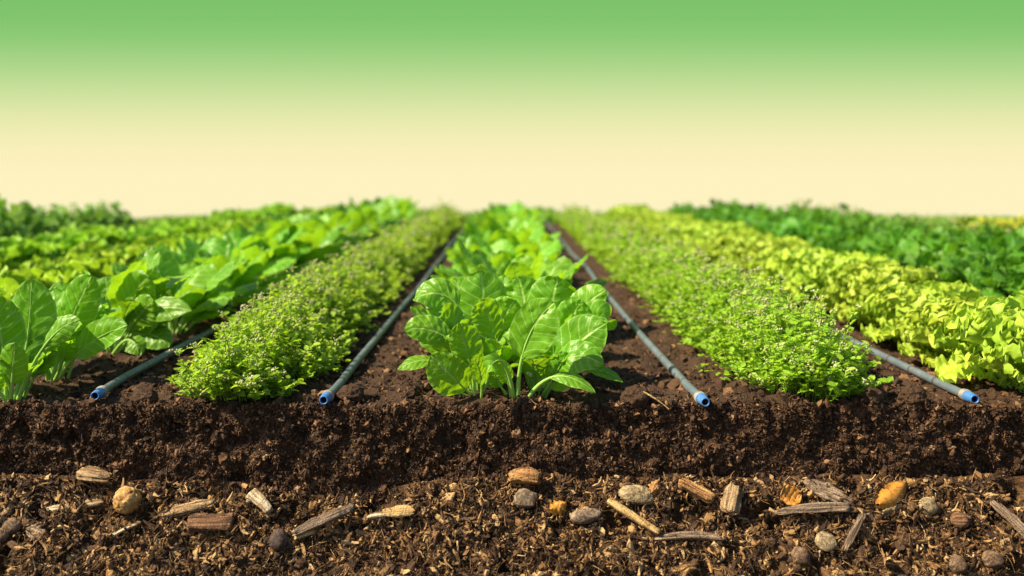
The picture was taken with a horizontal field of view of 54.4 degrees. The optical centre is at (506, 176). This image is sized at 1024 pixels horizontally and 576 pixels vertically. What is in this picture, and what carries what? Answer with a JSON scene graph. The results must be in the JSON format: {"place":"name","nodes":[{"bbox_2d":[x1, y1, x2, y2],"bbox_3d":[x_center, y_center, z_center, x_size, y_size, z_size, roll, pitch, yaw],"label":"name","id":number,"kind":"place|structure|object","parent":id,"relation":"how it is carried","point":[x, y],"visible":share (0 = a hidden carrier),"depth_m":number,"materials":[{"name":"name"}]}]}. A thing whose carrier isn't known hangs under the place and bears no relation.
{"place":"outdoors","nodes":[
{"label":"outdoors","id":0,"kind":"place"},
{"bbox_2d":[0,220,1023,510],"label":"ground","id":1,"kind":"structure","parent":0,"point":[580,252],"depth_m":1.62,"materials":[{"name":"soil"}]},
{"bbox_2d":[0,277,18,298],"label":"lettuce","id":2,"kind":"object","parent":1,"relation":"on","point":[9,287],"visible":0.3,"depth_m":2.25,"materials":[{"name":"green plant"}]},
{"bbox_2d":[0,198,32,239],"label":"leafy bush","id":3,"kind":"object","parent":1,"relation":"on","point":[8,228],"visible":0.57,"depth_m":4.21,"materials":[{"name":"green plant"}]},
{"bbox_2d":[0,198,52,237],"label":"leafy bush","id":4,"kind":"object","parent":1,"relation":"on","point":[29,211],"visible":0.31,"depth_m":4.47,"materials":[{"name":"green plant"}]},
{"bbox_2d":[0,231,53,270],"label":"leafy green","id":5,"kind":"object","parent":1,"relation":"on","point":[16,251],"visible":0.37,"depth_m":3.20,"materials":[{"name":"green plant"}]},
{"bbox_2d":[0,263,66,288],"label":"lettuce","id":6,"kind":"object","parent":1,"relation":"on","point":[24,274],"visible":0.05,"depth_m":2.41,"materials":[{"name":"green plant"}]},
{"bbox_2d":[0,278,81,402],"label":"spinach plant","id":7,"kind":"object","parent":1,"relation":"on","point":[34,328],"visible":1,"depth_m":1.64,"materials":[{"name":"green plant"}]},
{"bbox_2d":[21,205,79,233],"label":"leafy bush","id":8,"kind":"object","parent":1,"relation":"on","point":[58,212],"visible":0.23,"depth_m":4.73,"materials":[{"name":"green plant"}]},
{"bbox_2d":[37,203,91,226],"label":"leafy bush","id":9,"kind":"object","parent":1,"relation":"on","point":[85,219],"visible":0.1,"depth_m":5.00,"materials":[{"name":"green plant"}]},
{"bbox_2d":[19,253,112,284],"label":"lettuce","id":10,"kind":"object","parent":1,"relation":"on","point":[71,269],"visible":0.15,"depth_m":2.69,"materials":[{"name":"green plant"}]},
{"bbox_2d":[8,271,127,380],"bbox_3d":[-0.808,0.273,1.841,0.294,0.200,0.216,0,0,0],"label":"spinach plant","id":11,"kind":"object","parent":1,"relation":"on","point":[102,327],"visible":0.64,"depth_m":1.77,"materials":[{"name":"green plant"}]},
{"bbox_2d":[30,229,111,257],"bbox_3d":[-1.669,0.286,3.793,0.336,0.169,0.342,0,0,8],"label":"leafy green","id":12,"kind":"object","parent":1,"relation":"on","point":[67,240],"visible":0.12,"depth_m":3.73,"materials":[{"name":"green plant"}]},
{"bbox_2d":[49,222,127,247],"bbox_3d":[-1.714,0.273,4.022,0.345,0.184,0.364,0,0,44],"label":"leafy green","id":13,"kind":"object","parent":1,"relation":"on","point":[108,235],"visible":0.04,"depth_m":3.99,"materials":[{"name":"green plant"}]},
{"bbox_2d":[68,203,122,228],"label":"leafy bush","id":14,"kind":"object","parent":1,"relation":"on","point":[99,219],"visible":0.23,"depth_m":5.24,"materials":[{"name":"green plant"}]},
{"bbox_2d":[53,239,142,268],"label":"lettuce","id":15,"kind":"object","parent":1,"relation":"on","point":[110,257],"visible":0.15,"depth_m":2.95,"materials":[{"name":"green plant"}]},
{"bbox_2d":[92,200,138,231],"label":"leafy bush","id":16,"kind":"object","parent":1,"relation":"on","point":[123,218],"visible":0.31,"depth_m":5.50,"materials":[{"name":"green plant"}]},
{"bbox_2d":[118,225,164,237],"bbox_3d":[-1.651,0.301,4.525,0.309,0.152,0.304,0,0,-4],"label":"leafy green","id":17,"kind":"object","parent":1,"relation":"on","point":[150,230],"visible":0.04,"depth_m":4.49,"materials":[{"name":"green plant"}]},
{"bbox_2d":[130,387,158,405],"bbox_3d":[-0.585,0.359,1.610,0.041,0.036,0.041,0,0,-33],"label":"soil clod","id":18,"kind":"object","parent":1,"relation":"on","point":[145,394],"visible":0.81,"depth_m":1.60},
{"bbox_2d":[97,251,191,355],"bbox_3d":[-0.800,0.266,2.061,0.273,0.214,0.319,0,0,-43],"label":"spinach plant","id":19,"kind":"object","parent":1,"relation":"on","point":[135,292],"visible":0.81,"depth_m":2.03,"materials":[{"name":"green plant"}]},
{"bbox_2d":[120,231,183,247],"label":"lettuce","id":20,"kind":"object","parent":1,"relation":"on","point":[155,238],"visible":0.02,"depth_m":3.45,"materials":[{"name":"green plant"}]},
{"bbox_2d":[146,218,199,233],"bbox_3d":[-1.668,0.288,4.979,0.302,0.159,0.297,0,0,-18],"label":"leafy green","id":21,"kind":"object","parent":1,"relation":"on","point":[189,228],"visible":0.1,"depth_m":4.94,"materials":[{"name":"green plant"}]},
{"bbox_2d":[94,246,258,333],"bbox_3d":[-0.796,0.277,2.352,0.378,0.216,0.372,0,0,-44],"label":"spinach plant","id":22,"kind":"object","parent":1,"relation":"on","point":[203,286],"visible":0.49,"depth_m":2.37,"materials":[{"name":"green plant"}]},
{"bbox_2d":[160,229,209,245],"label":"lettuce","id":23,"kind":"object","parent":1,"relation":"on","point":[174,233],"visible":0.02,"depth_m":3.75,"materials":[{"name":"green plant"}]},
{"bbox_2d":[90,260,341,399],"bbox_3d":[-0.680,0.357,4.656,0.028,0.021,6.088,0,0,0],"label":"irrigation pipe","id":24,"kind":"object","parent":1,"relation":"on","point":[100,392],"visible":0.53,"depth_m":1.86,"materials":[{"name":"grey plastic"}]},
{"bbox_2d":[165,248,276,318],"bbox_3d":[-0.793,0.286,2.625,0.368,0.203,0.368,0,0,-14],"label":"spinach plant","id":25,"kind":"object","parent":1,"relation":"on","point":[246,271],"visible":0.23,"depth_m":2.60,"materials":[{"name":"green plant"}]},
{"bbox_2d":[159,234,297,303],"bbox_3d":[-0.821,0.273,2.878,0.408,0.213,0.439,0,0,22],"label":"spinach plant","id":26,"kind":"object","parent":1,"relation":"on","point":[208,249],"visible":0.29,"depth_m":2.89,"materials":[{"name":"green plant"}]},
{"bbox_2d":[208,207,257,220],"bbox_3d":[-1.648,0.282,6.020,0.351,0.188,0.334,0,0,-37],"label":"leafy green","id":27,"kind":"object","parent":1,"relation":"on","point":[232,214],"visible":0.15,"depth_m":5.96,"materials":[{"name":"green plant"}]},
{"bbox_2d":[222,226,311,291],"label":"spinach plant","id":28,"kind":"object","parent":1,"relation":"on","point":[278,245],"visible":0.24,"depth_m":3.11,"materials":[{"name":"green plant"}]},
{"bbox_2d":[231,218,350,279],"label":"spinach plant","id":29,"kind":"object","parent":1,"relation":"on","point":[321,238],"visible":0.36,"depth_m":3.35,"materials":[{"name":"green plant"}]},
{"bbox_2d":[242,213,354,273],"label":"spinach plant","id":30,"kind":"object","parent":1,"relation":"on","point":[331,223],"visible":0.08,"depth_m":3.68,"materials":[{"name":"green plant"}]},
{"bbox_2d":[165,197,465,404],"bbox_3d":[-0.452,0.271,4.588,0.339,0.237,6.120,0,0,0],"label":"herb bed","id":31,"kind":"object","parent":1,"relation":"on","point":[261,351],"visible":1,"depth_m":1.99,"materials":[{"name":"green plant"}]},
{"bbox_2d":[264,209,368,247],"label":"spinach plant","id":32,"kind":"object","parent":1,"relation":"on","point":[341,218],"visible":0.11,"depth_m":4.19,"materials":[{"name":"green plant"}]},
{"bbox_2d":[303,213,363,265],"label":"spinach plant","id":33,"kind":"object","parent":1,"relation":"on","point":[342,241],"visible":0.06,"depth_m":4.06,"materials":[{"name":"green plant"}]},
{"bbox_2d":[303,206,379,249],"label":"spinach plant","id":34,"kind":"object","parent":1,"relation":"on","point":[358,216],"visible":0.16,"depth_m":4.74,"materials":[{"name":"green plant"}]},
{"bbox_2d":[336,383,364,402],"bbox_3d":[-0.256,0.358,1.630,0.047,0.037,0.041,0,0,0],"label":"soil clod","id":35,"kind":"object","parent":1,"relation":"on","point":[353,392],"visible":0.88,"depth_m":1.62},
{"bbox_2d":[331,202,396,244],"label":"spinach plant","id":36,"kind":"object","parent":1,"relation":"on","point":[371,208],"visible":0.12,"depth_m":5.27,"materials":[{"name":"green plant"}]},
{"bbox_2d":[319,229,463,404],"bbox_3d":[-0.284,0.356,4.636,0.027,0.023,6.128,0,0,0],"label":"irrigation pipe","id":37,"kind":"object","parent":1,"relation":"on","point":[334,389],"visible":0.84,"depth_m":2.07,"materials":[{"name":"grey plastic"}]},
{"bbox_2d":[397,269,520,398],"bbox_3d":[-0.074,0.270,1.721,0.216,0.204,0.284,0,0,0],"label":"spinach plant","id":38,"kind":"object","parent":1,"relation":"on","point":[459,338],"visible":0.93,"depth_m":1.68,"materials":[{"name":"green plant"}]},
{"bbox_2d":[434,250,553,280],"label":"spinach plant","id":39,"kind":"object","parent":1,"relation":"on","point":[498,259],"visible":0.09,"depth_m":2.58,"materials":[{"name":"green plant"}]},
{"bbox_2d":[463,209,538,227],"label":"spinach plant","id":40,"kind":"object","parent":1,"relation":"on","point":[504,215],"visible":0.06,"depth_m":4.94,"materials":[{"name":"green plant"}]},
{"bbox_2d":[445,221,560,263],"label":"spinach plant","id":41,"kind":"object","parent":1,"relation":"on","point":[534,236],"visible":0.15,"depth_m":3.35,"materials":[{"name":"green plant"}]},
{"bbox_2d":[447,228,563,263],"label":"spinach plant","id":42,"kind":"object","parent":1,"relation":"on","point":[519,242],"visible":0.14,"depth_m":3.03,"materials":[{"name":"green plant"}]},
{"bbox_2d":[451,239,559,271],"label":"spinach plant","id":43,"kind":"object","parent":1,"relation":"on","point":[550,252],"visible":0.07,"depth_m":2.91,"materials":[{"name":"green plant"}]},
{"bbox_2d":[473,202,543,222],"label":"spinach plant","id":44,"kind":"object","parent":1,"relation":"on","point":[515,209],"visible":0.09,"depth_m":5.28,"materials":[{"name":"green plant"}]},
{"bbox_2d":[464,217,566,249],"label":"spinach plant","id":45,"kind":"object","parent":1,"relation":"on","point":[491,224],"visible":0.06,"depth_m":3.83,"materials":[{"name":"green plant"}]},
{"bbox_2d":[431,241,607,293],"bbox_3d":[0.033,0.270,2.313,0.412,0.241,0.396,0,0,8],"label":"spinach plant","id":46,"kind":"object","parent":1,"relation":"on","point":[564,268],"visible":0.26,"depth_m":2.33,"materials":[{"name":"green plant"}]},
{"bbox_2d":[480,276,622,398],"bbox_3d":[0.075,0.277,1.711,0.254,0.193,0.315,0,0,0],"label":"spinach plant","id":47,"kind":"object","parent":1,"relation":"on","point":[559,328],"visible":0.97,"depth_m":1.64,"materials":[{"name":"green plant"}]},
{"bbox_2d":[545,222,709,406],"bbox_3d":[0.309,0.358,4.636,0.028,0.020,6.128,0,0,0],"label":"irrigation pipe","id":48,"kind":"object","parent":1,"relation":"on","point":[688,386],"visible":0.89,"depth_m":2.02,"materials":[{"name":"grey plastic"}]},
{"bbox_2d":[620,384,649,408],"bbox_3d":[0.207,0.355,1.599,0.049,0.042,0.045,0,0,30],"label":"soil clod","id":49,"kind":"object","parent":1,"relation":"on","point":[633,396],"visible":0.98,"depth_m":1.58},
{"bbox_2d":[682,220,755,254],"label":"lettuce","id":50,"kind":"object","parent":1,"relation":"on","point":[692,230],"visible":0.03,"depth_m":4.21,"materials":[{"name":"green plant"}]},
{"bbox_2d":[554,202,893,402],"bbox_3d":[0.512,0.270,4.599,0.379,0.230,6.104,0,0,0],"label":"herb bed","id":51,"kind":"object","parent":1,"relation":"on","point":[742,320],"visible":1,"depth_m":1.98,"materials":[{"name":"green plant"}]},
{"bbox_2d":[690,229,758,265],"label":"lettuce","id":52,"kind":"object","parent":1,"relation":"on","point":[699,240],"visible":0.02,"depth_m":4.01,"materials":[{"name":"green plant"}]},
{"bbox_2d":[700,230,774,263],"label":"lettuce","id":53,"kind":"object","parent":1,"relation":"on","point":[712,248],"visible":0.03,"depth_m":3.78,"materials":[{"name":"green plant"}]},
{"bbox_2d":[717,232,798,274],"bbox_3d":[0.921,0.289,3.564,0.334,0.167,0.322,0,0,-20],"label":"lettuce","id":54,"kind":"object","parent":1,"relation":"on","point":[751,238],"visible":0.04,"depth_m":3.55,"materials":[{"name":"green plant"}]},
{"bbox_2d":[728,238,816,285],"bbox_3d":[0.899,0.288,3.322,0.320,0.169,0.326,0,0,-24],"label":"lettuce","id":55,"kind":"object","parent":1,"relation":"on","point":[741,250],"visible":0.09,"depth_m":3.28,"materials":[{"name":"green plant"}]},
{"bbox_2d":[748,245,826,294],"bbox_3d":[0.929,0.294,3.115,0.326,0.162,0.312,0,0,5],"label":"lettuce","id":56,"kind":"object","parent":1,"relation":"on","point":[772,251],"visible":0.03,"depth_m":3.12,"materials":[{"name":"green plant"}]},
{"bbox_2d":[774,217,838,241],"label":"dark green bush","id":57,"kind":"object","parent":1,"relation":"on","point":[791,227],"visible":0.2,"depth_m":4.19,"materials":[{"name":"green plant"}]},
{"bbox_2d":[757,247,865,303],"bbox_3d":[0.897,0.291,2.863,0.334,0.171,0.328,0,0,-15],"label":"lettuce","id":58,"kind":"object","parent":1,"relation":"on","point":[784,261],"visible":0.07,"depth_m":2.83,"materials":[{"name":"green plant"}]},
{"bbox_2d":[812,208,850,227],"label":"dark green bush","id":59,"kind":"object","parent":1,"relation":"on","point":[819,218],"visible":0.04,"depth_m":5.00,"materials":[{"name":"green plant"}]},
{"bbox_2d":[806,227,862,247],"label":"dark green bush","id":60,"kind":"object","parent":1,"relation":"on","point":[814,238],"visible":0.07,"depth_m":4.00,"materials":[{"name":"green plant"}]},
{"bbox_2d":[814,233,870,250],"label":"dark green bush","id":61,"kind":"object","parent":1,"relation":"on","point":[831,244],"visible":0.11,"depth_m":3.76,"materials":[{"name":"green plant"}]},
{"bbox_2d":[781,251,907,313],"bbox_3d":[0.917,0.289,2.643,0.333,0.177,0.337,0,0,-35],"label":"lettuce","id":62,"kind":"object","parent":1,"relation":"on","point":[814,273],"visible":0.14,"depth_m":2.61,"materials":[{"name":"green plant"}]},
{"bbox_2d":[846,229,898,254],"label":"dark green bush","id":63,"kind":"object","parent":1,"relation":"on","point":[881,238],"visible":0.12,"depth_m":3.34,"materials":[{"name":"green plant"}]},
{"bbox_2d":[847,213,910,237],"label":"dark green bush","id":64,"kind":"object","parent":1,"relation":"on","point":[863,226],"visible":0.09,"depth_m":4.30,"materials":[{"name":"green plant"}]},
{"bbox_2d":[819,261,943,327],"bbox_3d":[0.937,0.290,2.422,0.324,0.163,0.304,0,0,34],"label":"lettuce","id":65,"kind":"object","parent":1,"relation":"on","point":[860,281],"visible":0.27,"depth_m":2.38,"materials":[{"name":"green plant"}]},
{"bbox_2d":[828,327,979,403],"bbox_3d":[0.750,0.357,4.641,0.026,0.022,6.118,0,0,0],"label":"irrigation pipe","id":66,"kind":"object","parent":1,"relation":"on","point":[967,395],"visible":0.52,"depth_m":1.77,"materials":[{"name":"grey plastic"}]},
{"bbox_2d":[897,383,926,404],"bbox_3d":[0.652,0.352,1.600,0.046,0.037,0.044,0,0,0],"label":"soil clod","id":67,"kind":"object","parent":1,"relation":"on","point":[914,394],"visible":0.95,"depth_m":1.59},
{"bbox_2d":[846,280,982,344],"bbox_3d":[0.924,0.304,2.184,0.315,0.155,0.304,0,0,-43],"label":"lettuce","id":68,"kind":"object","parent":1,"relation":"on","point":[885,308],"visible":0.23,"depth_m":2.15,"materials":[{"name":"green plant"}]},
{"bbox_2d":[865,227,966,264],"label":"dark green bush","id":69,"kind":"object","parent":1,"relation":"on","point":[902,238],"visible":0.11,"depth_m":3.14,"materials":[{"name":"green plant"}]},
{"bbox_2d":[888,241,971,273],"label":"dark green bush","id":70,"kind":"object","parent":1,"relation":"on","point":[915,257],"visible":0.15,"depth_m":2.94,"materials":[{"name":"green plant"}]},
{"bbox_2d":[895,296,998,371],"bbox_3d":[0.914,0.304,1.936,0.306,0.148,0.308,0,0,1],"label":"lettuce","id":71,"kind":"object","parent":1,"relation":"on","point":[920,324],"visible":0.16,"depth_m":1.92,"materials":[{"name":"green plant"}]},
{"bbox_2d":[921,226,973,243],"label":"dark green bush","id":72,"kind":"object","parent":1,"relation":"on","point":[937,233],"visible":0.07,"depth_m":3.62,"materials":[{"name":"green plant"}]},
{"bbox_2d":[922,216,984,235],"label":"budding herb","id":73,"kind":"object","parent":1,"relation":"on","point":[944,225],"visible":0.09,"depth_m":4.42,"materials":[{"name":"green plant"}]},
{"bbox_2d":[936,247,1018,294],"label":"dark green bush","id":74,"kind":"object","parent":1,"relation":"on","point":[953,269],"visible":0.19,"depth_m":2.72,"materials":[{"name":"green plant"}]},
{"bbox_2d":[933,290,1023,392],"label":"lettuce","id":75,"kind":"object","parent":1,"relation":"on","point":[988,332],"visible":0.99,"depth_m":1.69,"materials":[{"name":"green plant"}]},
{"bbox_2d":[948,222,1023,251],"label":"dark green bush","id":76,"kind":"object","parent":1,"relation":"on","point":[960,242],"visible":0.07,"depth_m":3.37,"materials":[{"name":"green plant"}]},
{"bbox_2d":[960,228,1023,258],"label":"dark green bush","id":77,"kind":"object","parent":1,"relation":"on","point":[994,246],"visible":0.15,"depth_m":3.12,"materials":[{"name":"green plant"}]},
{"bbox_2d":[963,253,1023,297],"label":"dark green bush","id":78,"kind":"object","parent":1,"relation":"on","point":[989,276],"visible":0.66,"depth_m":2.49,"materials":[{"name":"green plant"}]},
{"bbox_2d":[0,473,1023,575],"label":"subsoil","id":79,"kind":"structure","parent":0,"point":[1014,482],"depth_m":1.54,"materials":[{"name":"soil"}]},
{"bbox_2d":[0,463,1023,575],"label":"mulch litter","id":80,"kind":"object","parent":79,"relation":"on","point":[508,524],"visible":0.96,"depth_m":1.52,"materials":[{"name":"wood"}]},
{"bbox_2d":[76,466,110,483],"bbox_3d":[-0.648,0.469,1.563,0.056,0.025,0.009,7,-38,4],"label":"bark flake","id":81,"kind":"object","parent":80,"relation":"on","point":[92,474],"visible":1,"depth_m":1.56,"materials":[{"name":"beige wood"}]},
{"bbox_2d":[113,486,141,514],"bbox_3d":[-0.586,0.501,1.540,0.043,0.043,0.042,-16,-39,-13],"label":"stone","id":82,"kind":"object","parent":80,"relation":"on","point":[127,500],"visible":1,"depth_m":1.52,"materials":[{"name":"stone"}]},
{"bbox_2d":[163,499,215,517],"bbox_3d":[-0.491,0.512,1.536,0.086,0.019,0.008,-12,-34,-6],"label":"wood splinter","id":83,"kind":"object","parent":80,"relation":"on","point":[197,506],"visible":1,"depth_m":1.53,"materials":[{"name":"wood"}]},
{"bbox_2d":[186,512,234,533],"bbox_3d":[-0.451,0.530,1.517,0.071,0.018,0.033,1,36,-2],"label":"wood chip","id":84,"kind":"object","parent":80,"relation":"on","point":[204,522],"visible":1,"depth_m":1.51,"materials":[{"name":"brown wood"}]},
{"bbox_2d":[245,488,273,515],"bbox_3d":[-0.380,0.504,1.539,0.048,0.023,0.017,33,-31,21],"label":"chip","id":85,"kind":"object","parent":80,"relation":"on","point":[256,497],"visible":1,"depth_m":1.53,"materials":[{"name":"brown wood"}]},
{"bbox_2d":[269,528,287,551],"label":"stone","id":86,"kind":"object","parent":80,"relation":"on","point":[278,540],"visible":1,"depth_m":1.49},
{"bbox_2d":[291,504,355,536],"bbox_3d":[-0.279,0.525,1.522,0.105,0.017,0.012,-19,-26,-18],"label":"stick","id":87,"kind":"object","parent":80,"relation":"on","point":[331,516],"visible":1,"depth_m":1.52,"materials":[{"name":"grey wood"}]},
{"bbox_2d":[382,505,415,517],"bbox_3d":[-0.165,0.515,1.530,0.053,0.009,0.021,-4,45,-2],"label":"wood chip","id":88,"kind":"object","parent":80,"relation":"on","point":[398,511],"visible":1,"depth_m":1.53,"materials":[{"name":"wood"}]},
{"bbox_2d":[507,467,540,484],"bbox_3d":[0.029,0.469,1.560,0.054,0.025,0.018,2,-29,2],"label":"wood chip","id":89,"kind":"object","parent":80,"relation":"on","point":[527,475],"visible":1,"depth_m":1.55,"materials":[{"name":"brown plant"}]},
{"bbox_2d":[513,487,536,507],"bbox_3d":[0.029,0.501,1.547,0.035,0.028,0.027,0,0,19],"label":"stone","id":90,"kind":"object","parent":80,"relation":"on","point":[525,497],"visible":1,"depth_m":1.54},
{"bbox_2d":[570,508,601,523],"bbox_3d":[0.122,0.521,1.527,0.050,0.024,0.019,-7,-40,-6],"label":"stone","id":91,"kind":"object","parent":80,"relation":"on","point":[584,515],"visible":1,"depth_m":1.52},
{"bbox_2d":[607,498,660,534],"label":"stalk","id":92,"kind":"object","parent":80,"relation":"on","point":[620,508],"visible":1,"depth_m":1.52,"materials":[{"name":"wood"}]},
{"bbox_2d":[618,485,653,504],"bbox_3d":[0.202,0.496,1.550,0.056,0.032,0.022,7,-40,6],"label":"stone","id":93,"kind":"object","parent":80,"relation":"on","point":[628,493],"visible":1,"depth_m":1.54,"materials":[{"name":"stone"}]},
{"bbox_2d":[654,531,723,540],"bbox_3d":[0.278,0.545,1.507,0.110,0.015,0.007,1,-39,-1],"label":"stick","id":94,"kind":"object","parent":80,"relation":"on","point":[692,535],"visible":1,"depth_m":1.50,"materials":[{"name":"grey wood"}]},
{"bbox_2d":[678,478,714,503],"bbox_3d":[0.296,0.487,1.548,0.061,0.014,0.025,24,41,18],"label":"bark chip","id":95,"kind":"object","parent":80,"relation":"on","point":[704,494],"visible":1,"depth_m":1.54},
{"bbox_2d":[720,483,743,515],"bbox_3d":[0.349,0.499,1.540,0.032,0.052,0.016,19,-41,5],"label":"wood chip","id":96,"kind":"object","parent":80,"relation":"on","point":[731,500],"visible":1,"depth_m":1.53,"materials":[{"name":"wood"}]},
{"bbox_2d":[780,484,801,505],"bbox_3d":[0.443,0.497,1.547,0.034,0.034,0.013,-8,-31,-7],"label":"shell piece","id":97,"kind":"object","parent":80,"relation":"on","point":[790,491],"visible":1,"depth_m":1.55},
{"bbox_2d":[791,546,809,566],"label":"pebble","id":98,"kind":"object","parent":80,"relation":"on","point":[800,556],"visible":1,"depth_m":1.48,"materials":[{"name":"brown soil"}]},
{"bbox_2d":[773,502,852,514],"bbox_3d":[0.472,0.511,1.530,0.125,0.018,0.010,-3,-28,-3],"label":"stick","id":99,"kind":"object","parent":80,"relation":"on","point":[824,507],"visible":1,"depth_m":1.53,"materials":[{"name":"grey wood"}]},
{"bbox_2d":[815,531,836,551],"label":"stone","id":100,"kind":"object","parent":80,"relation":"on","point":[825,541],"visible":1,"depth_m":1.50,"materials":[{"name":"stone"}]},
{"bbox_2d":[804,479,854,503],"bbox_3d":[0.504,0.492,1.553,0.079,0.029,0.011,20,-37,16],"label":"chip","id":101,"kind":"object","parent":80,"relation":"on","point":[822,491],"visible":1,"depth_m":1.55,"materials":[{"name":"grey wood"}]},
{"bbox_2d":[843,513,865,550],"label":"twig","id":102,"kind":"object","parent":80,"relation":"on","point":[855,528],"visible":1,"depth_m":1.51,"materials":[{"name":"grey wood"}]},
{"bbox_2d":[875,481,906,508],"bbox_3d":[0.598,0.492,1.544,0.064,0.011,0.032,-29,56,-22],"label":"shell piece","id":103,"kind":"object","parent":80,"relation":"on","point":[898,491],"visible":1,"depth_m":1.54,"materials":[{"name":"orange"}]},
{"bbox_2d":[948,555,967,574],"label":"pebble","id":104,"kind":"object","parent":80,"relation":"on","point":[959,564],"visible":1,"depth_m":1.47,"materials":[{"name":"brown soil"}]},
{"bbox_2d":[950,512,971,528],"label":"soil clod","id":105,"kind":"object","parent":80,"relation":"on","point":[961,520],"visible":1,"depth_m":1.52,"materials":[{"name":"brown soil"}]},
{"bbox_2d":[981,550,1004,569],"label":"pebble","id":106,"kind":"object","parent":80,"relation":"on","point":[993,560],"visible":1,"depth_m":1.48,"materials":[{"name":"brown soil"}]},
{"bbox_2d":[990,500,1023,539],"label":"stick","id":107,"kind":"object","parent":80,"relation":"on","point":[1011,518],"visible":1,"depth_m":1.52,"materials":[{"name":"brown wood"}]},
{"bbox_2d":[0,0,1023,218],"label":"sky","id":108,"kind":"structure","parent":0,"point":[154,108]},
{"bbox_2d":[73,206,1023,223],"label":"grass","id":109,"kind":"structure","parent":0,"point":[549,214],"depth_m":7.96,"materials":[{"name":"plant"}]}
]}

